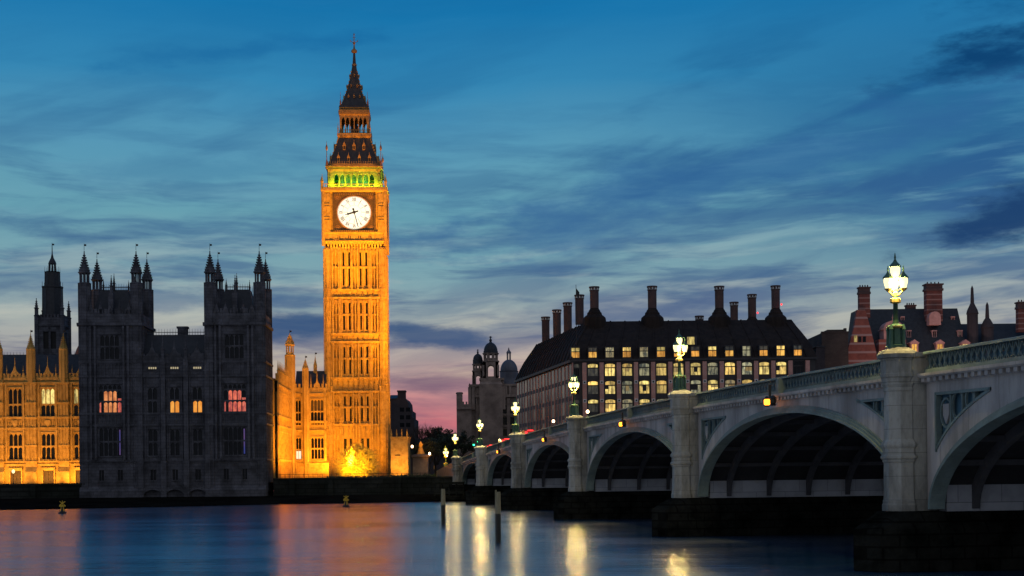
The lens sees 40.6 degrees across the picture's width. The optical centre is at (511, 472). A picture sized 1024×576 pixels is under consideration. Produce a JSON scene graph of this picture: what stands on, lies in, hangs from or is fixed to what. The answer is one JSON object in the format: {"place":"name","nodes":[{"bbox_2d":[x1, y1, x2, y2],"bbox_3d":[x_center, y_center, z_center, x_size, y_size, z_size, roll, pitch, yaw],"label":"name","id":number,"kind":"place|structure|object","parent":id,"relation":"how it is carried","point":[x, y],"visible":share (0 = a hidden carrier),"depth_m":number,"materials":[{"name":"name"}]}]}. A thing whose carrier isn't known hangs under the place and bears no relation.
{"place":"outdoors","nodes":[
{"label":"outdoors","id":0,"kind":"place"},
{"bbox_2d":[0,494,465,509],"bbox_3d":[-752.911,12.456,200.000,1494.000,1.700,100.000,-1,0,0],"label":"foreshore","id":1,"kind":"structure","parent":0,"point":[55,503],"depth_m":236.34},
{"bbox_2d":[0,483,84,498],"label":"river wall","id":2,"kind":"structure","parent":1,"relation":"on","point":[40,490],"depth_m":245.49,"materials":[{"name":"stone"}]},
{"bbox_2d":[273,476,452,495],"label":"river wall","id":3,"kind":"structure","parent":1,"relation":"on","point":[356,486],"depth_m":248.87,"materials":[{"name":"stone"}]},
{"bbox_2d":[432,482,465,499],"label":"landing stage","id":4,"kind":"object","parent":1,"relation":"on","point":[452,497],"visible":0.93,"depth_m":240.40,"materials":[{"name":"stone"}]},
{"bbox_2d":[410,434,419,453],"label":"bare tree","id":5,"kind":"object","parent":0,"point":[412,442],"visible":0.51,"depth_m":330.15,"materials":[{"name":"plant"}]},
{"bbox_2d":[0,491,1023,575],"bbox_3d":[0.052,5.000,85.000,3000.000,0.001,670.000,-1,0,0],"label":"river water","id":6,"kind":"structure","parent":0,"point":[392,539],"depth_m":94.69,"materials":[{"name":"blue liquid"}]},
{"bbox_2d":[58,501,66,513],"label":"river buoy","id":7,"kind":"object","parent":6,"relation":"on","point":[62,506],"visible":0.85,"depth_m":187.86,"materials":[{"name":"yellow paint"}]},
{"bbox_2d":[441,489,445,523],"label":"mooring pile","id":8,"kind":"object","parent":6,"relation":"in","point":[443,513],"visible":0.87,"depth_m":134.04,"materials":[{"name":"grey wood"}]},
{"bbox_2d":[495,490,500,542],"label":"mooring pile","id":9,"kind":"object","parent":6,"relation":"in","point":[497,517],"visible":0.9,"depth_m":97.86,"materials":[{"name":"grey wood"}]},
{"bbox_2d":[436,335,1023,572],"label":"road bridge","id":10,"kind":"structure","parent":6,"relation":"on","point":[900,459],"depth_m":98.23,"materials":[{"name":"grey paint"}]},
{"bbox_2d":[443,445,448,466],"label":"street lamp","id":11,"kind":"object","parent":10,"relation":"on","point":[445,456],"visible":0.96,"depth_m":278.71,"materials":[{"name":"green paint"}]},
{"bbox_2d":[452,432,457,455],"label":"street lamp","id":12,"kind":"object","parent":10,"relation":"on","point":[455,439],"visible":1,"depth_m":248.48,"materials":[{"name":"metal"}]},
{"bbox_2d":[476,417,483,445],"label":"street lamp","id":13,"kind":"object","parent":10,"relation":"on","point":[479,439],"visible":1,"depth_m":216.72,"materials":[{"name":"green paint"}]},
{"bbox_2d":[511,400,519,432],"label":"street lamp","id":14,"kind":"object","parent":10,"relation":"on","point":[515,426],"visible":1,"depth_m":181.96,"materials":[{"name":"green paint"}]},
{"bbox_2d":[568,371,579,414],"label":"street lamp","id":15,"kind":"object","parent":10,"relation":"on","point":[573,408],"visible":1,"depth_m":144.43,"materials":[{"name":"green paint"}]},
{"bbox_2d":[619,412,625,426],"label":"navigation lantern","id":16,"kind":"object","parent":10,"relation":"attached to","point":[622,422],"visible":1,"depth_m":124.99,"materials":[{"name":"black paint"}]},
{"bbox_2d":[673,331,687,390],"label":"street lamp","id":17,"kind":"object","parent":10,"relation":"on","point":[679,380],"visible":1,"depth_m":105.19,"materials":[{"name":"green paint"}]},
{"bbox_2d":[764,385,775,406],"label":"navigation lantern","id":18,"kind":"object","parent":10,"relation":"attached to","point":[768,402],"visible":1,"depth_m":86.58,"materials":[{"name":"black paint"}]},
{"bbox_2d":[882,254,908,348],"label":"street lamp","id":19,"kind":"object","parent":10,"relation":"on","point":[895,333],"visible":0.99,"depth_m":67.52,"materials":[{"name":"green paint"}]},
{"bbox_2d":[0,0,1023,436],"label":"sky","id":20,"kind":"structure","parent":0,"point":[535,153],"materials":[{"name":"blue"}]},
{"label":"ground","id":21,"kind":"structure","parent":0,"visible":0},
{"bbox_2d":[0,330,79,483],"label":"palace river wing","id":22,"kind":"structure","parent":21,"relation":"on","point":[39,417],"depth_m":257.89,"materials":[{"name":"beige stone"}]},
{"bbox_2d":[7,432,22,460],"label":"window","id":23,"kind":"structure","parent":22,"relation":"in","point":[15,438],"depth_m":258.06,"materials":[{"name":"glass"}]},
{"bbox_2d":[7,387,22,416],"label":"window","id":24,"kind":"structure","parent":22,"relation":"in","point":[14,393],"depth_m":258.12,"materials":[{"name":"glass"}]},
{"bbox_2d":[11,471,20,483],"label":"door","id":25,"kind":"structure","parent":22,"relation":"in","point":[17,473],"depth_m":258.06,"materials":[{"name":"brown wood"}]},
{"bbox_2d":[40,387,54,416],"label":"window","id":26,"kind":"structure","parent":22,"relation":"in","point":[47,393],"depth_m":258.44,"materials":[{"name":"glass"}]},
{"bbox_2d":[40,432,55,459],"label":"window","id":27,"kind":"structure","parent":22,"relation":"in","point":[48,438],"depth_m":258.44,"materials":[{"name":"glass"}]},
{"bbox_2d":[43,470,53,482],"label":"door","id":28,"kind":"structure","parent":22,"relation":"in","point":[48,475],"depth_m":258.44,"materials":[{"name":"brown wood"}]},
{"bbox_2d":[72,387,78,415],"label":"window","id":29,"kind":"structure","parent":22,"relation":"in","point":[76,389],"depth_m":258.75,"materials":[{"name":"glass"}]},
{"bbox_2d":[73,432,79,459],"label":"window","id":30,"kind":"structure","parent":22,"relation":"in","point":[76,434],"depth_m":258.75,"materials":[{"name":"glass"}]},
{"bbox_2d":[34,244,71,353],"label":"spired tower","id":31,"kind":"structure","parent":21,"relation":"on","point":[52,321],"depth_m":329.45,"materials":[{"name":"stone"}]},
{"bbox_2d":[76,244,273,497],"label":"palace pavilion","id":32,"kind":"structure","parent":21,"relation":"on","point":[182,413],"depth_m":247.68,"materials":[{"name":"stone"}]},
{"bbox_2d":[98,470,104,481],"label":"window","id":33,"kind":"structure","parent":32,"relation":"in","point":[101,472],"depth_m":247.02,"materials":[{"name":"glass"}]},
{"bbox_2d":[98,333,119,359],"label":"window","id":34,"kind":"structure","parent":32,"relation":"in","point":[109,344],"depth_m":247.02,"materials":[{"name":"glass"}]},
{"bbox_2d":[97,383,121,412],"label":"window","id":35,"kind":"structure","parent":32,"relation":"in","point":[110,401],"depth_m":247.02,"materials":[{"name":"glass"}]},
{"bbox_2d":[98,426,122,456],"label":"window","id":36,"kind":"structure","parent":32,"relation":"in","point":[110,439],"depth_m":247.02,"materials":[{"name":"glass"}]},
{"bbox_2d":[117,470,123,481],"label":"window","id":37,"kind":"structure","parent":32,"relation":"in","point":[120,472],"depth_m":247.20,"materials":[{"name":"glass"}]},
{"bbox_2d":[146,386,157,412],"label":"window","id":38,"kind":"structure","parent":32,"relation":"in","point":[152,390],"depth_m":247.87,"materials":[{"name":"glass"}]},
{"bbox_2d":[147,428,158,456],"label":"window","id":39,"kind":"structure","parent":32,"relation":"in","point":[152,432],"depth_m":247.81,"materials":[{"name":"glass"}]},
{"bbox_2d":[150,470,156,480],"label":"window","id":40,"kind":"structure","parent":32,"relation":"in","point":[153,472],"depth_m":247.87,"materials":[{"name":"glass"}]},
{"bbox_2d":[168,386,179,412],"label":"window","id":41,"kind":"structure","parent":32,"relation":"in","point":[174,390],"depth_m":248.05,"materials":[{"name":"glass"}]},
{"bbox_2d":[169,428,180,456],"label":"window","id":42,"kind":"structure","parent":32,"relation":"in","point":[174,432],"depth_m":248.05,"materials":[{"name":"glass"}]},
{"bbox_2d":[172,469,178,480],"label":"window","id":43,"kind":"structure","parent":32,"relation":"in","point":[175,471],"depth_m":248.05,"materials":[{"name":"glass"}]},
{"bbox_2d":[191,386,202,411],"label":"window","id":44,"kind":"structure","parent":32,"relation":"in","point":[197,390],"depth_m":248.29,"materials":[{"name":"glass"}]},
{"bbox_2d":[192,427,203,455],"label":"window","id":45,"kind":"structure","parent":32,"relation":"in","point":[197,433],"depth_m":248.29,"materials":[{"name":"glass"}]},
{"bbox_2d":[195,469,201,480],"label":"window","id":46,"kind":"structure","parent":32,"relation":"in","point":[197,471],"depth_m":248.29,"materials":[{"name":"glass"}]},
{"bbox_2d":[223,469,229,480],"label":"window","id":47,"kind":"structure","parent":32,"relation":"in","point":[226,471],"depth_m":248.23,"materials":[{"name":"glass"}]},
{"bbox_2d":[223,333,244,359],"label":"window","id":48,"kind":"structure","parent":32,"relation":"in","point":[234,342],"depth_m":248.29,"materials":[{"name":"glass"}]},
{"bbox_2d":[222,382,246,411],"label":"window","id":49,"kind":"structure","parent":32,"relation":"in","point":[234,394],"depth_m":248.26,"materials":[{"name":"glass"}]},
{"bbox_2d":[223,425,246,455],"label":"window","id":50,"kind":"structure","parent":32,"relation":"in","point":[235,442],"depth_m":248.29,"materials":[{"name":"glass"}]},
{"bbox_2d":[242,469,247,479],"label":"window","id":51,"kind":"structure","parent":32,"relation":"in","point":[244,471],"depth_m":248.41,"materials":[{"name":"glass"}]},
{"bbox_2d":[273,331,328,477],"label":"palace court wing","id":52,"kind":"structure","parent":21,"relation":"on","point":[300,422],"depth_m":289.51,"materials":[{"name":"beige stone"}]},
{"bbox_2d":[296,399,300,425],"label":"window","id":53,"kind":"structure","parent":52,"relation":"in","point":[298,401],"depth_m":290.35,"materials":[{"name":"glass"}]},
{"bbox_2d":[296,437,301,459],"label":"window","id":54,"kind":"structure","parent":52,"relation":"in","point":[298,440],"depth_m":290.35,"materials":[{"name":"glass"}]},
{"bbox_2d":[310,398,323,425],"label":"window","id":55,"kind":"structure","parent":52,"relation":"in","point":[317,405],"depth_m":290.57,"materials":[{"name":"glass"}]},
{"bbox_2d":[311,436,323,459],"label":"window","id":56,"kind":"structure","parent":52,"relation":"in","point":[317,442],"depth_m":290.57,"materials":[{"name":"glass"}]},
{"bbox_2d":[276,472,430,477],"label":"railing","id":57,"kind":"object","parent":21,"relation":"on","point":[350,474],"visible":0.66,"depth_m":251.57,"materials":[{"name":"black metal"}]},
{"bbox_2d":[320,34,390,476],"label":"clock tower","id":58,"kind":"structure","parent":21,"relation":"on","point":[355,221],"depth_m":294.81,"materials":[{"name":"stone"}]},
{"bbox_2d":[332,441,382,476],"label":"bare shrub","id":59,"kind":"object","parent":21,"relation":"on","point":[359,460],"visible":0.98,"depth_m":270.82,"materials":[{"name":"yellow plant"}]},
{"bbox_2d":[390,429,410,475],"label":"lodge","id":60,"kind":"structure","parent":21,"relation":"on","point":[400,454],"depth_m":287.00,"materials":[{"name":"stone"}]},
{"bbox_2d":[390,390,418,473],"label":"dark stepped building","id":61,"kind":"structure","parent":21,"relation":"on","point":[403,416],"depth_m":400.00,"materials":[{"name":"stone"}]},
{"bbox_2d":[391,473,435,476],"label":"hedge","id":62,"kind":"object","parent":21,"relation":"on","point":[412,475],"visible":0.4,"depth_m":255.50,"materials":[{"name":"green plant"}]},
{"bbox_2d":[411,441,429,474],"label":"stone monument","id":63,"kind":"object","parent":21,"relation":"on","point":[421,461],"visible":0.84,"depth_m":294.40,"materials":[{"name":"stone"}]},
{"bbox_2d":[403,422,438,446],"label":"bare tree","id":64,"kind":"object","parent":21,"relation":"on","point":[420,434],"visible":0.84,"depth_m":343.64,"materials":[{"name":"plant"}]},
{"bbox_2d":[410,439,443,463],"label":"evergreen tree","id":65,"kind":"object","parent":21,"relation":"on","point":[430,447],"visible":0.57,"depth_m":309.06,"materials":[{"name":"green plant"}]},
{"bbox_2d":[419,438,444,473],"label":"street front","id":66,"kind":"structure","parent":21,"relation":"on","point":[439,465],"depth_m":470.00,"materials":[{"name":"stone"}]},
{"bbox_2d":[416,433,452,475],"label":"evergreen tree","id":67,"kind":"object","parent":21,"relation":"on","point":[436,462],"visible":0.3,"depth_m":334.74,"materials":[{"name":"green plant"}]},
{"bbox_2d":[429,426,470,462],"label":"evergreen tree","id":68,"kind":"object","parent":21,"relation":"on","point":[438,430],"visible":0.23,"depth_m":349.35,"materials":[{"name":"green plant"}]},
{"bbox_2d":[439,430,474,456],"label":"evergreen tree","id":69,"kind":"object","parent":21,"relation":"on","point":[463,446],"visible":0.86,"depth_m":327.32,"materials":[{"name":"green plant"}]},
{"bbox_2d":[456,336,517,455],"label":"domed building","id":70,"kind":"structure","parent":21,"relation":"on","point":[491,399],"depth_m":428.80,"materials":[{"name":"stone"}]},
{"bbox_2d":[514,285,817,431],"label":"office building","id":71,"kind":"structure","parent":21,"relation":"on","point":[614,365],"depth_m":285.40,"materials":[{"name":"black brick"}]},
{"bbox_2d":[525,380,526,429],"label":"side window","id":72,"kind":"structure","parent":71,"relation":"in","point":[526,380],"depth_m":331.68,"materials":[{"name":"grey"}]},
{"bbox_2d":[528,379,529,429],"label":"side window","id":73,"kind":"structure","parent":71,"relation":"in","point":[528,379],"depth_m":328.61,"materials":[{"name":"grey glass"}]},
{"bbox_2d":[531,378,532,429],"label":"side window","id":74,"kind":"structure","parent":71,"relation":"in","point":[531,378],"depth_m":325.06,"materials":[{"name":"grey glass"}]},
{"bbox_2d":[533,377,535,429],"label":"side window","id":75,"kind":"structure","parent":71,"relation":"in","point":[534,377],"depth_m":321.59,"materials":[{"name":"grey"}]},
{"bbox_2d":[536,376,538,429],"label":"side window","id":76,"kind":"structure","parent":71,"relation":"in","point":[537,376],"depth_m":318.11,"materials":[{"name":"grey glass"}]},
{"bbox_2d":[539,375,541,428],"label":"side window","id":77,"kind":"structure","parent":71,"relation":"in","point":[539,375],"depth_m":314.72,"materials":[{"name":"grey glass"}]},
{"bbox_2d":[542,374,544,427],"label":"side window","id":78,"kind":"structure","parent":71,"relation":"in","point":[542,374],"depth_m":311.24,"materials":[{"name":"grey"}]},
{"bbox_2d":[545,373,547,427],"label":"side window","id":79,"kind":"structure","parent":71,"relation":"in","point":[545,373],"depth_m":307.88,"materials":[{"name":"grey glass"}]},
{"bbox_2d":[549,372,550,426],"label":"side window","id":80,"kind":"structure","parent":71,"relation":"in","point":[549,372],"depth_m":304.44,"materials":[{"name":"grey glass"}]},
{"bbox_2d":[552,370,553,424],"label":"side window","id":81,"kind":"structure","parent":71,"relation":"in","point":[553,370],"depth_m":301.22,"materials":[{"name":"grey"}]},
{"bbox_2d":[555,369,557,424],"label":"side window","id":82,"kind":"structure","parent":71,"relation":"in","point":[556,369],"depth_m":297.46,"materials":[{"name":"grey glass"}]},
{"bbox_2d":[559,368,560,423],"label":"side window","id":83,"kind":"structure","parent":71,"relation":"in","point":[559,368],"depth_m":293.63,"materials":[{"name":"grey glass"}]},
{"bbox_2d":[562,367,564,422],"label":"side window","id":84,"kind":"structure","parent":71,"relation":"in","point":[563,411],"depth_m":290.60,"materials":[{"name":"grey glass"}]},
{"bbox_2d":[566,365,567,421],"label":"side window","id":85,"kind":"structure","parent":71,"relation":"in","point":[567,365],"depth_m":287.25,"materials":[{"name":"grey glass"}]},
{"bbox_2d":[574,364,578,375],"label":"window","id":86,"kind":"structure","parent":71,"relation":"in","point":[576,366],"depth_m":282.38,"materials":[{"name":"glass"}]},
{"bbox_2d":[588,364,597,375],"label":"window","id":87,"kind":"structure","parent":71,"relation":"in","point":[592,368],"depth_m":282.38,"materials":[{"name":"grey glass"}]},
{"bbox_2d":[588,381,597,393],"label":"window","id":88,"kind":"structure","parent":71,"relation":"in","point":[592,385],"depth_m":282.38,"materials":[{"name":"glass"}]},
{"bbox_2d":[588,399,597,411],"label":"window","id":89,"kind":"structure","parent":71,"relation":"in","point":[592,403],"depth_m":282.38,"materials":[{"name":"glass"}]},
{"bbox_2d":[605,363,614,375],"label":"window","id":90,"kind":"structure","parent":71,"relation":"in","point":[609,367],"depth_m":282.38,"materials":[{"name":"yellow glass"}]},
{"bbox_2d":[605,381,614,393],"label":"window","id":91,"kind":"structure","parent":71,"relation":"in","point":[609,385],"depth_m":282.38,"materials":[{"name":"yellow glass"}]},
{"bbox_2d":[605,399,615,411],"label":"window","id":92,"kind":"structure","parent":71,"relation":"in","point":[609,403],"depth_m":282.38,"materials":[{"name":"yellow glass"}]},
{"bbox_2d":[622,363,631,375],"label":"window","id":93,"kind":"structure","parent":71,"relation":"in","point":[626,367],"depth_m":282.38,"materials":[{"name":"yellow glass"}]},
{"bbox_2d":[622,381,632,393],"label":"window","id":94,"kind":"structure","parent":71,"relation":"in","point":[626,385],"depth_m":282.38,"materials":[{"name":"grey glass"}]},
{"bbox_2d":[622,399,632,407],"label":"window","id":95,"kind":"structure","parent":71,"relation":"in","point":[626,403],"depth_m":282.38,"materials":[{"name":"grey glass"}]},
{"bbox_2d":[639,363,648,375],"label":"window","id":96,"kind":"structure","parent":71,"relation":"in","point":[643,367],"depth_m":282.38,"materials":[{"name":"grey glass"}]},
{"bbox_2d":[639,380,649,393],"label":"window","id":97,"kind":"structure","parent":71,"relation":"in","point":[644,385],"depth_m":282.32,"materials":[{"name":"yellow glass"}]},
{"bbox_2d":[656,363,666,375],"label":"window","id":98,"kind":"structure","parent":71,"relation":"in","point":[661,368],"depth_m":282.38,"materials":[{"name":"yellow glass"}]},
{"bbox_2d":[656,380,666,393],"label":"window","id":99,"kind":"structure","parent":71,"relation":"in","point":[661,384],"depth_m":282.38,"materials":[{"name":"yellow glass"}]},
{"bbox_2d":[673,363,683,374],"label":"window","id":100,"kind":"structure","parent":71,"relation":"in","point":[675,365],"depth_m":282.38,"materials":[{"name":"yellow glass"}]},
{"bbox_2d":[691,362,700,374],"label":"window","id":101,"kind":"structure","parent":71,"relation":"in","point":[695,367],"depth_m":282.38,"materials":[{"name":"yellow glass"}]},
{"bbox_2d":[691,380,700,392],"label":"window","id":102,"kind":"structure","parent":71,"relation":"in","point":[695,384],"depth_m":282.38,"materials":[{"name":"grey glass"}]},
{"bbox_2d":[708,362,717,374],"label":"window","id":103,"kind":"structure","parent":71,"relation":"in","point":[712,366],"depth_m":282.38,"materials":[{"name":"grey glass"}]},
{"bbox_2d":[708,380,717,389],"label":"window","id":104,"kind":"structure","parent":71,"relation":"in","point":[712,384],"depth_m":282.38,"materials":[{"name":"yellow glass"}]},
{"bbox_2d":[725,362,734,374],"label":"window","id":105,"kind":"structure","parent":71,"relation":"in","point":[729,366],"depth_m":282.38,"materials":[{"name":"yellow glass"}]},
{"bbox_2d":[725,380,734,386],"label":"window","id":106,"kind":"structure","parent":71,"relation":"in","point":[728,383],"depth_m":282.38,"materials":[{"name":"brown glass"}]},
{"bbox_2d":[742,362,751,374],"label":"window","id":107,"kind":"structure","parent":71,"relation":"in","point":[746,366],"depth_m":282.38,"materials":[{"name":"glass"}]},
{"bbox_2d":[759,362,768,374],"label":"window","id":108,"kind":"structure","parent":71,"relation":"in","point":[763,366],"depth_m":282.38,"materials":[{"name":"yellow glass"}]},
{"bbox_2d":[776,362,786,373],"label":"window","id":109,"kind":"structure","parent":71,"relation":"in","point":[780,366],"depth_m":282.38,"materials":[{"name":"yellow glass"}]},
{"bbox_2d":[794,361,803,373],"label":"window","id":110,"kind":"structure","parent":71,"relation":"in","point":[798,365],"depth_m":282.38,"materials":[{"name":"black glass"}]},
{"bbox_2d":[812,342,825,369],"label":"stair block","id":111,"kind":"structure","parent":21,"relation":"on","point":[819,351],"depth_m":296.00,"materials":[{"name":"stone"}]},
{"bbox_2d":[807,328,848,368],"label":"flat roofed block","id":112,"kind":"structure","parent":21,"relation":"on","point":[835,342],"depth_m":300.00,"materials":[{"name":"brown brick"}]},
{"bbox_2d":[848,282,1023,363],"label":"banded brick building","id":113,"kind":"structure","parent":21,"relation":"on","point":[933,324],"depth_m":308.18,"materials":[{"name":"red brick"}]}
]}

